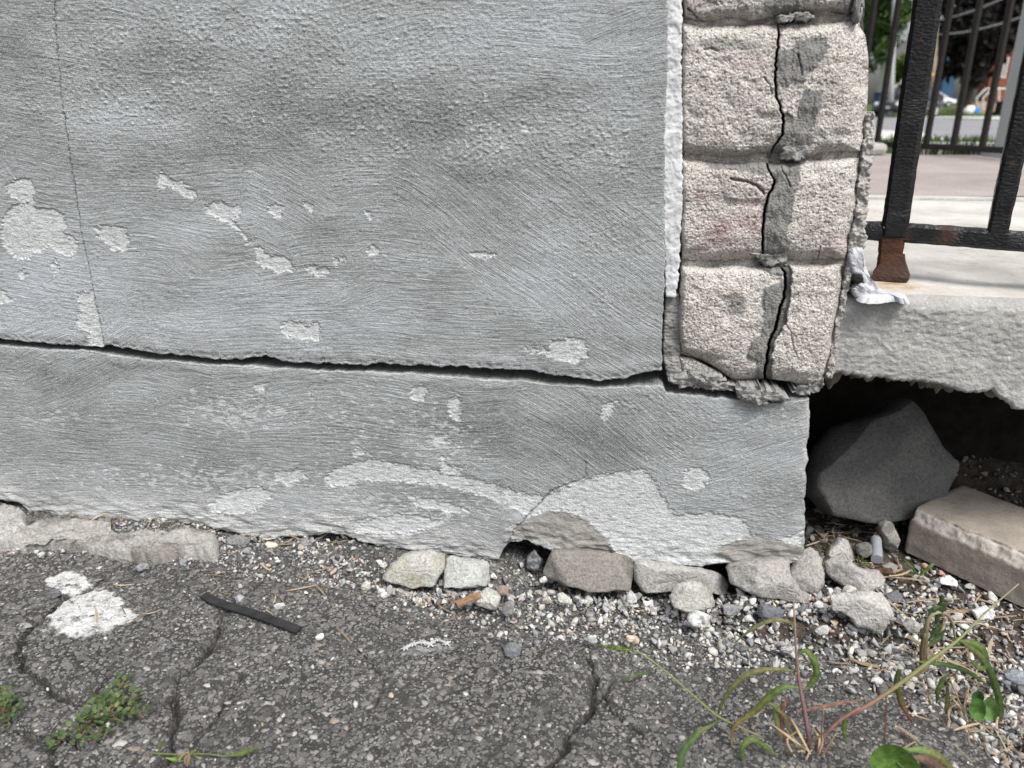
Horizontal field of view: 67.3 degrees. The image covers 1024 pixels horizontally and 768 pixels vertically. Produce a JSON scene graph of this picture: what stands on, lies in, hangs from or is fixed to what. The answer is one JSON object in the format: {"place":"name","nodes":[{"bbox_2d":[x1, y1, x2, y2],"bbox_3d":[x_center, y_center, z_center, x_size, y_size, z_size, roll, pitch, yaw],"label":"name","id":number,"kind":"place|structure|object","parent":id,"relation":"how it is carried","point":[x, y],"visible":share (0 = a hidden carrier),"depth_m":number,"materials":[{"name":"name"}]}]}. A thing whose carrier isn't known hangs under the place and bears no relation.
{"place":"outdoors","nodes":[
{"label":"outdoors","id":0,"kind":"place"},
{"bbox_2d":[0,0,667,380],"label":"stucco wall","id":1,"kind":"structure","parent":0,"point":[432,182],"depth_m":0.80,"materials":[{"name":"grey paint"}]},
{"bbox_2d":[0,500,1023,767],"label":"asphalt pavement","id":2,"kind":"structure","parent":0,"point":[566,734],"depth_m":0.73,"materials":[{"name":"grey asphalt"}]},
{"bbox_2d":[0,678,26,727],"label":"spurge weed","id":3,"kind":"object","parent":2,"relation":"on","point":[10,697],"visible":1,"depth_m":0.68,"materials":[{"name":"green plant"}]},
{"bbox_2d":[0,502,27,552],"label":"stone","id":4,"kind":"object","parent":2,"relation":"on","point":[13,519],"visible":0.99,"depth_m":0.95,"materials":[{"name":"grey stone"}]},
{"bbox_2d":[46,589,61,598],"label":"dark stone","id":5,"kind":"object","parent":2,"relation":"on","point":[53,593],"visible":1,"depth_m":0.84,"materials":[{"name":"grey stone"}]},
{"bbox_2d":[45,672,150,749],"bbox_3d":[-0.353,0.290,0.677,0.066,0.017,0.091,6,21,15],"label":"spurge weed","id":6,"kind":"object","parent":2,"relation":"on","point":[101,703],"visible":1,"depth_m":0.68,"materials":[{"name":"green plant"}]},
{"bbox_2d":[8,513,219,564],"bbox_3d":[-0.485,0.190,0.948,0.261,0.037,0.085,2,20,5],"label":"concrete ledge","id":7,"kind":"object","parent":2,"relation":"on","point":[99,536],"visible":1,"depth_m":0.93,"materials":[{"name":"grey concrete"}]},
{"bbox_2d":[135,562,149,572],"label":"round pebble","id":8,"kind":"object","parent":2,"relation":"on","point":[141,567],"visible":1,"depth_m":0.89,"materials":[{"name":"grey stone"}]},
{"bbox_2d":[153,740,259,766],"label":"grass tuft","id":9,"kind":"object","parent":2,"relation":"on","point":[189,754],"visible":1,"depth_m":0.64,"materials":[{"name":"green plant"}]},
{"bbox_2d":[226,535,250,545],"bbox_3d":[-0.338,0.193,0.949,0.032,0.014,0.010,0,20,0],"label":"slate chip","id":10,"kind":"object","parent":2,"relation":"on","point":[237,540],"visible":1,"depth_m":0.95,"materials":[{"name":"grey stone"}]},
{"bbox_2d":[235,594,244,602],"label":"round pebble","id":11,"kind":"object","parent":2,"relation":"on","point":[239,598],"visible":1,"depth_m":0.84,"materials":[{"name":"grey stone"}]},
{"bbox_2d":[200,592,302,633],"bbox_3d":[-0.279,0.242,0.818,0.133,0.005,0.011,9,22,24],"label":"rubber strip","id":12,"kind":"object","parent":2,"relation":"on","point":[208,597],"visible":1,"depth_m":0.81,"materials":[{"name":"black rubber"}]},
{"bbox_2d":[265,541,277,548],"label":"loose pebble","id":13,"kind":"object","parent":2,"relation":"on","point":[268,544],"visible":1,"depth_m":0.94,"materials":[{"name":"beige stone"}]},
{"bbox_2d":[274,603,285,608],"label":"loose pebble","id":14,"kind":"object","parent":2,"relation":"on","point":[279,605],"visible":1,"depth_m":0.83,"materials":[{"name":"white stone"}]},
{"bbox_2d":[298,538,311,546],"bbox_3d":[-0.255,0.197,0.947,0.021,0.013,0.013,0,20,0],"label":"grey chip","id":15,"kind":"object","parent":2,"relation":"on","point":[305,542],"visible":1,"depth_m":0.94,"materials":[{"name":"grey stone"}]},
{"bbox_2d":[315,633,323,640],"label":"loose pebble","id":16,"kind":"object","parent":2,"relation":"on","point":[320,636],"visible":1,"depth_m":0.79,"materials":[{"name":"white stone"}]},
{"bbox_2d":[361,581,370,590],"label":"loose pebble","id":17,"kind":"object","parent":2,"relation":"on","point":[365,585],"visible":1,"depth_m":0.87,"materials":[{"name":"beige stone"}]},
{"bbox_2d":[380,591,387,598],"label":"loose pebble","id":18,"kind":"object","parent":2,"relation":"on","point":[384,594],"visible":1,"depth_m":0.85,"materials":[{"name":"white stone"}]},
{"bbox_2d":[0,338,809,566],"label":"wall footing","id":19,"kind":"object","parent":2,"relation":"on","point":[491,464],"depth_m":0.90,"materials":[{"name":"paint"}]},
{"bbox_2d":[662,0,875,405],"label":"stone pillar","id":20,"kind":"structure","parent":19,"relation":"on","point":[768,138],"depth_m":0.75,"materials":[{"name":"beige stone"}]},
{"bbox_2d":[382,550,445,588],"bbox_3d":[-0.113,0.212,0.887,0.072,0.044,0.037,0,20,0],"label":"flat stone","id":21,"kind":"object","parent":2,"relation":"on","point":[416,569],"visible":1,"depth_m":0.87,"materials":[{"name":"beige stone"}]},
{"bbox_2d":[401,637,450,650],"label":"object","id":22,"kind":"structure","parent":2,"relation":"on","point":[426,643],"depth_m":0.78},
{"bbox_2d":[443,555,489,588],"bbox_3d":[-0.052,0.216,0.886,0.054,0.033,0.036,0,20,0],"label":"flat stone","id":23,"kind":"object","parent":2,"relation":"on","point":[462,572],"visible":1,"depth_m":0.88,"materials":[{"name":"grey stone"}]},
{"bbox_2d":[455,592,480,607],"bbox_3d":[-0.048,0.236,0.841,0.028,0.011,0.009,-8,21,-20],"label":"wood splinter","id":24,"kind":"object","parent":2,"relation":"on","point":[465,600],"visible":1,"depth_m":0.84,"materials":[{"name":"brown wood"}]},
{"bbox_2d":[475,587,500,609],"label":"pointed stone","id":25,"kind":"object","parent":2,"relation":"on","point":[490,599],"visible":1,"depth_m":0.84,"materials":[{"name":"beige stone"}]},
{"bbox_2d":[496,585,508,595],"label":"flat pebble","id":26,"kind":"object","parent":2,"relation":"on","point":[502,590],"visible":1,"depth_m":0.86,"materials":[{"name":"stone"}]},
{"bbox_2d":[501,599,514,616],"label":"round pebble","id":27,"kind":"object","parent":2,"relation":"on","point":[508,606],"visible":1,"depth_m":0.83,"materials":[{"name":"grey stone"}]},
{"bbox_2d":[1,550,1021,767],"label":"stray grit","id":28,"kind":"object","parent":2,"relation":"on","point":[355,702],"visible":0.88,"depth_m":0.75,"materials":[{"name":"gravel"}]},
{"bbox_2d":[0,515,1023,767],"bbox_3d":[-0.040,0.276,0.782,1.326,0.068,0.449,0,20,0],"label":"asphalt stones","id":29,"kind":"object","parent":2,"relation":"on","point":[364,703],"visible":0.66,"depth_m":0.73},
{"bbox_2d":[503,641,521,657],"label":"dark stone","id":30,"kind":"object","parent":2,"relation":"on","point":[512,649],"visible":1,"depth_m":0.77,"materials":[{"name":"grey stone"}]},
{"bbox_2d":[6,516,1023,767],"bbox_3d":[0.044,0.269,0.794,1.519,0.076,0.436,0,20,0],"label":"coarse gravel","id":31,"kind":"structure","parent":2,"relation":"on","point":[820,600],"depth_m":0.86,"materials":[{"name":"grey gravel"}]},
{"bbox_2d":[722,604,742,615],"bbox_3d":[0.242,0.248,0.843,0.023,0.013,0.010,0,20,0],"label":"grey chip","id":32,"kind":"object","parent":31,"relation":"on","point":[731,609],"visible":1,"depth_m":0.84,"materials":[{"name":"grey stone"}]},
{"bbox_2d":[526,549,542,570],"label":"dark stone","id":33,"kind":"object","parent":2,"relation":"on","point":[534,559],"visible":1,"depth_m":0.91,"materials":[{"name":"grey stone"}]},
{"bbox_2d":[539,576,547,582],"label":"loose pebble","id":34,"kind":"object","parent":2,"relation":"on","point":[543,579],"visible":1,"depth_m":0.89,"materials":[{"name":"white stone"}]},
{"bbox_2d":[65,511,1023,767],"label":"dry straw","id":35,"kind":"object","parent":2,"relation":"on","point":[971,728],"visible":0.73,"depth_m":0.81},
{"bbox_2d":[557,592,570,603],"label":"loose pebble","id":36,"kind":"object","parent":2,"relation":"on","point":[563,598],"visible":1,"depth_m":0.85,"materials":[{"name":"beige stone"}]},
{"bbox_2d":[542,547,633,592],"bbox_3d":[0.087,0.215,0.890,0.106,0.050,0.047,0,20,0],"label":"brick stone","id":37,"kind":"object","parent":2,"relation":"on","point":[590,570],"visible":1,"depth_m":0.88,"materials":[{"name":"beige stone"}]},
{"bbox_2d":[587,634,596,644],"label":"loose pebble","id":38,"kind":"object","parent":2,"relation":"on","point":[591,639],"visible":1,"depth_m":0.79,"materials":[{"name":"white stone"}]},
{"bbox_2d":[626,635,635,642],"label":"loose pebble","id":39,"kind":"object","parent":2,"relation":"on","point":[630,638],"visible":1,"depth_m":0.80,"materials":[{"name":"beige stone"}]},
{"bbox_2d":[626,590,636,603],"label":"loose pebble","id":40,"kind":"object","parent":2,"relation":"on","point":[631,597],"visible":1,"depth_m":0.86,"materials":[{"name":"white stone"}]},
{"bbox_2d":[633,559,727,594],"bbox_3d":[0.195,0.226,0.897,0.110,0.043,0.030,0,20,0],"label":"brick stone","id":41,"kind":"object","parent":2,"relation":"on","point":[651,576],"visible":0.84,"depth_m":0.89,"materials":[{"name":"grey stone"}]},
{"bbox_2d":[669,580,714,612],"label":"pointed stone","id":42,"kind":"object","parent":2,"relation":"on","point":[689,596],"visible":0.99,"depth_m":0.84,"materials":[{"name":"beige stone"}]},
{"bbox_2d":[687,610,709,627],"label":"marbled pebble","id":43,"kind":"object","parent":2,"relation":"on","point":[696,618],"visible":1,"depth_m":0.82,"materials":[{"name":"white stone"}]},
{"bbox_2d":[780,646,793,653],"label":"loose pebble","id":44,"kind":"object","parent":2,"relation":"on","point":[786,649],"visible":1,"depth_m":0.78,"materials":[{"name":"white stone"}]},
{"bbox_2d":[600,583,1018,767],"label":"crabgrass weed","id":45,"kind":"object","parent":2,"relation":"on","point":[770,695],"visible":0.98,"depth_m":0.67,"materials":[{"name":"green plant"}]},
{"bbox_2d":[814,625,828,635],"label":"loose pebble","id":46,"kind":"object","parent":2,"relation":"on","point":[821,630],"visible":1,"depth_m":0.81,"materials":[{"name":"white stone"}]},
{"bbox_2d":[870,744,952,767],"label":"broadleaf weed","id":47,"kind":"object","parent":2,"relation":"on","point":[889,756],"visible":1,"depth_m":0.63,"materials":[{"name":"green plant"}]},
{"bbox_2d":[806,195,1023,463],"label":"fence kerb","id":48,"kind":"structure","parent":2,"relation":"on","point":[943,350],"depth_m":0.83,"materials":[{"name":"concrete"}]},
{"bbox_2d":[846,247,909,304],"bbox_3d":[0.366,-0.114,0.778,0.064,0.054,0.068,0,20,0],"label":"caulk smear","id":49,"kind":"object","parent":48,"relation":"on","point":[865,288],"visible":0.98,"depth_m":0.77,"materials":[{"name":"white rubber"}]},
{"bbox_2d":[864,0,1023,281],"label":"iron fence","id":50,"kind":"object","parent":48,"relation":"on","point":[893,231],"visible":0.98,"depth_m":0.79,"materials":[{"name":"black metal"}]},
{"bbox_2d":[869,197,1023,201],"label":"slab seam","id":51,"kind":"object","parent":48,"relation":"on","point":[960,199],"visible":0.26,"depth_m":1.55,"materials":[{"name":"grey concrete"}]},
{"bbox_2d":[919,595,963,664],"bbox_3d":[0.426,0.245,0.765,0.049,0.082,0.013,-5,21,-14],"label":"wilted weed","id":52,"kind":"object","parent":2,"relation":"on","point":[937,611],"visible":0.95,"depth_m":0.76,"materials":[{"name":"green plant"}]},
{"bbox_2d":[906,639,998,726],"bbox_3d":[0.401,0.284,0.701,0.086,0.114,0.025,0,20,0],"label":"clover weed","id":53,"kind":"object","parent":2,"relation":"on","point":[987,708],"visible":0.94,"depth_m":0.70,"materials":[{"name":"green plant"}]},
{"bbox_2d":[1004,669,1023,685],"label":"slate chip","id":54,"kind":"object","parent":2,"relation":"on","point":[1015,676],"visible":1,"depth_m":0.75,"materials":[{"name":"white stone"}]},
{"bbox_2d":[702,458,1023,656],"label":"earth floor","id":55,"kind":"structure","parent":0,"point":[989,480],"depth_m":0.92,"materials":[{"name":"soil"}]},
{"bbox_2d":[725,558,811,603],"bbox_3d":[0.293,0.224,0.877,0.096,0.053,0.045,0,20,0],"label":"rough stone","id":56,"kind":"object","parent":55,"relation":"on","point":[770,578],"visible":1,"depth_m":0.86,"materials":[{"name":"grey stone"}]},
{"bbox_2d":[757,604,783,618],"bbox_3d":[0.281,0.249,0.836,0.030,0.019,0.015,0,20,0],"label":"slate chip","id":57,"kind":"object","parent":55,"relation":"on","point":[765,611],"visible":0.91,"depth_m":0.83,"materials":[{"name":"grey stone"}]},
{"bbox_2d":[790,547,824,593],"bbox_3d":[0.342,0.216,0.894,0.042,0.052,0.040,9,22,24],"label":"rough stone","id":58,"kind":"object","parent":55,"relation":"on","point":[807,573],"visible":0.83,"depth_m":0.88,"materials":[{"name":"grey stone"}]},
{"bbox_2d":[825,537,856,560],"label":"rough stone","id":59,"kind":"object","parent":55,"relation":"on","point":[838,545],"visible":0.82,"depth_m":0.96,"materials":[{"name":"grey stone"}]},
{"bbox_2d":[824,552,884,590],"bbox_3d":[0.400,0.219,0.899,0.068,0.045,0.034,8,22,21],"label":"rough stone","id":60,"kind":"object","parent":55,"relation":"on","point":[841,569],"visible":0.98,"depth_m":0.89,"materials":[{"name":"grey stone"}]},
{"bbox_2d":[829,590,893,634],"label":"stone","id":61,"kind":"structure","parent":55,"relation":"on","point":[869,610],"depth_m":0.81,"materials":[{"name":"grey stone"}]},
{"bbox_2d":[857,555,868,566],"bbox_3d":[0.429,0.216,0.939,0.016,0.017,0.002,0,20,0],"label":"sprout","id":62,"kind":"object","parent":55,"relation":"on","point":[859,562],"visible":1,"depth_m":0.94,"materials":[{"name":"green plant"}]},
{"bbox_2d":[855,542,872,557],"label":"round pebble","id":63,"kind":"object","parent":55,"relation":"on","point":[864,548],"visible":1,"depth_m":0.96,"materials":[{"name":"grey stone"}]},
{"bbox_2d":[870,535,882,563],"bbox_3d":[0.457,0.207,0.964,0.014,0.019,0.041,8,21,20],"label":"plastic tube","id":64,"kind":"object","parent":55,"relation":"on","point":[876,554],"visible":1,"depth_m":0.95,"materials":[{"name":"grey plastic"}]},
{"bbox_2d":[805,397,959,523],"bbox_3d":[0.483,0.101,1.011,0.190,0.165,0.110,0,20,0],"label":"slate boulder","id":65,"kind":"object","parent":55,"relation":"on","point":[893,460],"visible":0.98,"depth_m":0.98,"materials":[{"name":"grey stone"}]},
{"bbox_2d":[873,567,892,574],"bbox_3d":[0.437,0.224,0.917,0.034,0.012,0.009,-3,20,-8],"label":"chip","id":66,"kind":"object","parent":55,"relation":"on","point":[885,571],"visible":0.59,"depth_m":0.92,"materials":[{"name":"brown stone"}]},
{"bbox_2d":[877,520,900,551],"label":"round pebble","id":67,"kind":"object","parent":55,"relation":"on","point":[888,533],"visible":0.99,"depth_m":0.97,"materials":[{"name":"grey stone"}]},
{"bbox_2d":[881,562,897,573],"bbox_3d":[0.456,0.222,0.928,0.019,0.015,0.013,-4,20,-12],"label":"grey chip","id":68,"kind":"object","parent":55,"relation":"on","point":[893,566],"visible":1,"depth_m":0.93,"materials":[{"name":"grey stone"}]},
{"bbox_2d":[886,590,902,602],"bbox_3d":[0.434,0.242,0.874,0.019,0.013,0.012,0,20,0],"label":"slate chip","id":69,"kind":"object","parent":55,"relation":"on","point":[894,596],"visible":1,"depth_m":0.87,"materials":[{"name":"grey stone"}]},
{"bbox_2d":[902,618,920,632],"bbox_3d":[0.428,0.260,0.825,0.019,0.014,0.015,0,20,0],"label":"grey chip","id":70,"kind":"object","parent":55,"relation":"on","point":[911,625],"visible":1,"depth_m":0.82,"materials":[{"name":"grey stone"}]},
{"bbox_2d":[804,455,1023,546],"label":"cavity rubble","id":71,"kind":"object","parent":55,"relation":"on","point":[808,530],"visible":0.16,"depth_m":1.04,"materials":[{"name":"stone"}]},
{"bbox_2d":[903,559,933,576],"bbox_3d":[0.485,0.224,0.920,0.039,0.032,0.006,0,20,0],"label":"seedling","id":72,"kind":"object","parent":55,"relation":"on","point":[925,570],"visible":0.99,"depth_m":0.92,"materials":[{"name":"green plant"}]},
{"bbox_2d":[850,569,1001,697],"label":"dry blades","id":73,"kind":"object","parent":55,"relation":"on","point":[939,658],"visible":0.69,"depth_m":0.83,"materials":[{"name":"plant"}]},
{"bbox_2d":[938,575,957,587],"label":"white pebble","id":74,"kind":"object","parent":55,"relation":"on","point":[948,580],"visible":1,"depth_m":0.90,"materials":[{"name":"white stone"}]},
{"bbox_2d":[905,486,1023,606],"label":"paver brick","id":75,"kind":"object","parent":55,"relation":"on","point":[975,536],"visible":1,"depth_m":0.93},
{"bbox_2d":[971,605,994,619],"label":"white pebble","id":76,"kind":"object","parent":55,"relation":"on","point":[977,612],"visible":0.88,"depth_m":0.85,"materials":[{"name":"white stone"}]},
{"bbox_2d":[874,142,886,154],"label":"edging block","id":77,"kind":"structure","parent":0,"point":[880,148],"depth_m":2.97,"materials":[{"name":"concrete"}]},
{"bbox_2d":[874,130,949,140],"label":"sidewalk","id":78,"kind":"structure","parent":0,"point":[885,133],"depth_m":17.64,"materials":[{"name":"grey concrete"}]},
{"bbox_2d":[867,107,999,115],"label":"lawn","id":79,"kind":"structure","parent":0,"point":[943,112],"depth_m":49.42,"materials":[{"name":"green plant"}]},
{"bbox_2d":[872,92,887,113],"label":"blue container","id":80,"kind":"object","parent":79,"relation":"on","point":[877,96],"visible":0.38,"depth_m":46.80,"materials":[{"name":"paint"}]},
{"bbox_2d":[863,0,912,74],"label":"broadleaf tree","id":81,"kind":"object","parent":79,"relation":"on","point":[881,37],"visible":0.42,"depth_m":40.79,"materials":[{"name":"green plant"}]},
{"bbox_2d":[877,33,908,91],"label":"beige house","id":82,"kind":"structure","parent":79,"relation":"on","point":[901,49],"depth_m":72.95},
{"bbox_2d":[894,51,905,89],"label":"tree","id":83,"kind":"object","parent":79,"relation":"on","point":[899,66],"visible":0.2,"depth_m":53.53,"materials":[{"name":"green plant"}]},
{"bbox_2d":[927,34,937,113],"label":"utility pole","id":84,"kind":"object","parent":79,"relation":"on","point":[933,70],"visible":0.26,"depth_m":43.79,"materials":[{"name":"wood"}]},
{"bbox_2d":[940,0,999,20],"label":"overhead cable","id":85,"kind":"object","parent":84,"relation":"attached to","point":[972,10],"visible":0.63,"depth_m":40.01,"materials":[{"name":"grey metal"}]},
{"bbox_2d":[938,17,1019,34],"bbox_3d":[24.002,-18.231,38.857,0.063,0.564,9.506,0,20,0],"label":"overhead cable","id":86,"kind":"object","parent":84,"relation":"attached to","point":[981,28],"visible":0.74,"depth_m":39.14,"materials":[{"name":"grey metal"}]},
{"bbox_2d":[939,57,954,106],"bbox_3d":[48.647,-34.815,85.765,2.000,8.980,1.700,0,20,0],"label":"blue house","id":87,"kind":"structure","parent":79,"relation":"on","point":[946,89],"depth_m":85.89,"materials":[{"name":"paint"}]},
{"bbox_2d":[963,105,980,114],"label":"refuse bag","id":88,"kind":"object","parent":79,"relation":"on","point":[970,110],"visible":0.97,"depth_m":43.31,"materials":[{"name":"white plastic"}]},
{"bbox_2d":[947,88,1005,112],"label":"porch stairs","id":89,"kind":"structure","parent":79,"relation":"on","point":[982,104],"depth_m":50.42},
{"bbox_2d":[975,50,1013,101],"bbox_3d":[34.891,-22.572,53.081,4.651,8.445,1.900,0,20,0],"label":"brick house","id":90,"kind":"structure","parent":79,"relation":"on","point":[1004,74],"depth_m":53.15,"materials":[{"name":"red"}]},
{"bbox_2d":[1000,57,1009,77],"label":"window","id":91,"kind":"structure","parent":90,"relation":"in","point":[1004,70],"depth_m":52.76,"materials":[{"name":"white glass"}]},
{"bbox_2d":[867,105,999,119],"bbox_3d":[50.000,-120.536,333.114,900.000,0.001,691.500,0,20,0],"label":"ground","id":92,"kind":"structure","parent":0,"point":[953,118],"depth_m":37.56,"materials":[{"name":"grey concrete"}]},
{"bbox_2d":[874,116,998,139],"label":"street","id":93,"kind":"structure","parent":0,"point":[942,127],"depth_m":24.06,"materials":[{"name":"grey asphalt"}]},
{"bbox_2d":[887,0,895,116],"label":"utility pole","id":94,"kind":"object","parent":93,"relation":"on","point":[891,92],"visible":0.54,"depth_m":39.93,"materials":[{"name":"grey metal"}]},
{"bbox_2d":[873,88,943,116],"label":"parked car","id":95,"kind":"object","parent":93,"relation":"on","point":[892,106],"visible":0.27,"depth_m":40.96,"materials":[{"name":"grey paint"}]},
{"bbox_2d":[880,133,995,149],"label":"verge grass","id":96,"kind":"structure","parent":0,"point":[936,139],"depth_m":3.88,"materials":[{"name":"green plant"}]},
{"bbox_2d":[867,0,1023,196],"label":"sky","id":97,"kind":"structure","parent":0,"point":[873,79],"materials":[{"name":"white"}]},
{"bbox_2d":[869,153,1023,196],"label":"forecourt","id":98,"kind":"structure","parent":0,"point":[971,175],"depth_m":2.15,"materials":[{"name":"grey concrete"}]},
{"bbox_2d":[866,0,1014,152],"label":"railing fence","id":99,"kind":"object","parent":98,"relation":"on","point":[954,146],"visible":0.44,"depth_m":2.89,"materials":[{"name":"brown metal"}]},
{"bbox_2d":[921,142,993,154],"bbox_3d":[2.372,-0.957,3.142,1.547,0.055,0.160,0,20,0],"label":"edging strip","id":100,"kind":"object","parent":98,"relation":"on","point":[961,143],"visible":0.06,"depth_m":3.07,"materials":[{"name":"concrete"}]},
{"bbox_2d":[981,2,1023,157],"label":"square post","id":101,"kind":"object","parent":98,"relation":"on","point":[1009,92],"visible":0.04,"depth_m":2.85,"materials":[{"name":"paint"}]},
{"bbox_2d":[940,92,956,107],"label":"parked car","id":102,"kind":"object","parent":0,"point":[948,102],"visible":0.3,"depth_m":72.43,"materials":[{"name":"white paint"}]},
{"bbox_2d":[920,134,994,154],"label":"edging grass","id":103,"kind":"structure","parent":0,"point":[933,152],"depth_m":3.05,"materials":[{"name":"green plant"}]},
{"bbox_2d":[925,116,999,118],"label":"sidewalk","id":104,"kind":"structure","parent":0,"point":[982,117],"depth_m":39.74,"materials":[{"name":"grey concrete"}]},
{"bbox_2d":[937,0,1023,114],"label":"dark tree","id":105,"kind":"object","parent":104,"relation":"on","point":[986,49],"visible":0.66,"depth_m":43.60,"materials":[{"name":"brown plant"}]},
{"bbox_2d":[992,101,1002,115],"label":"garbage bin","id":106,"kind":"object","parent":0,"point":[998,107],"visible":0.52,"depth_m":44.14,"materials":[{"name":"black plastic"}]}
]}

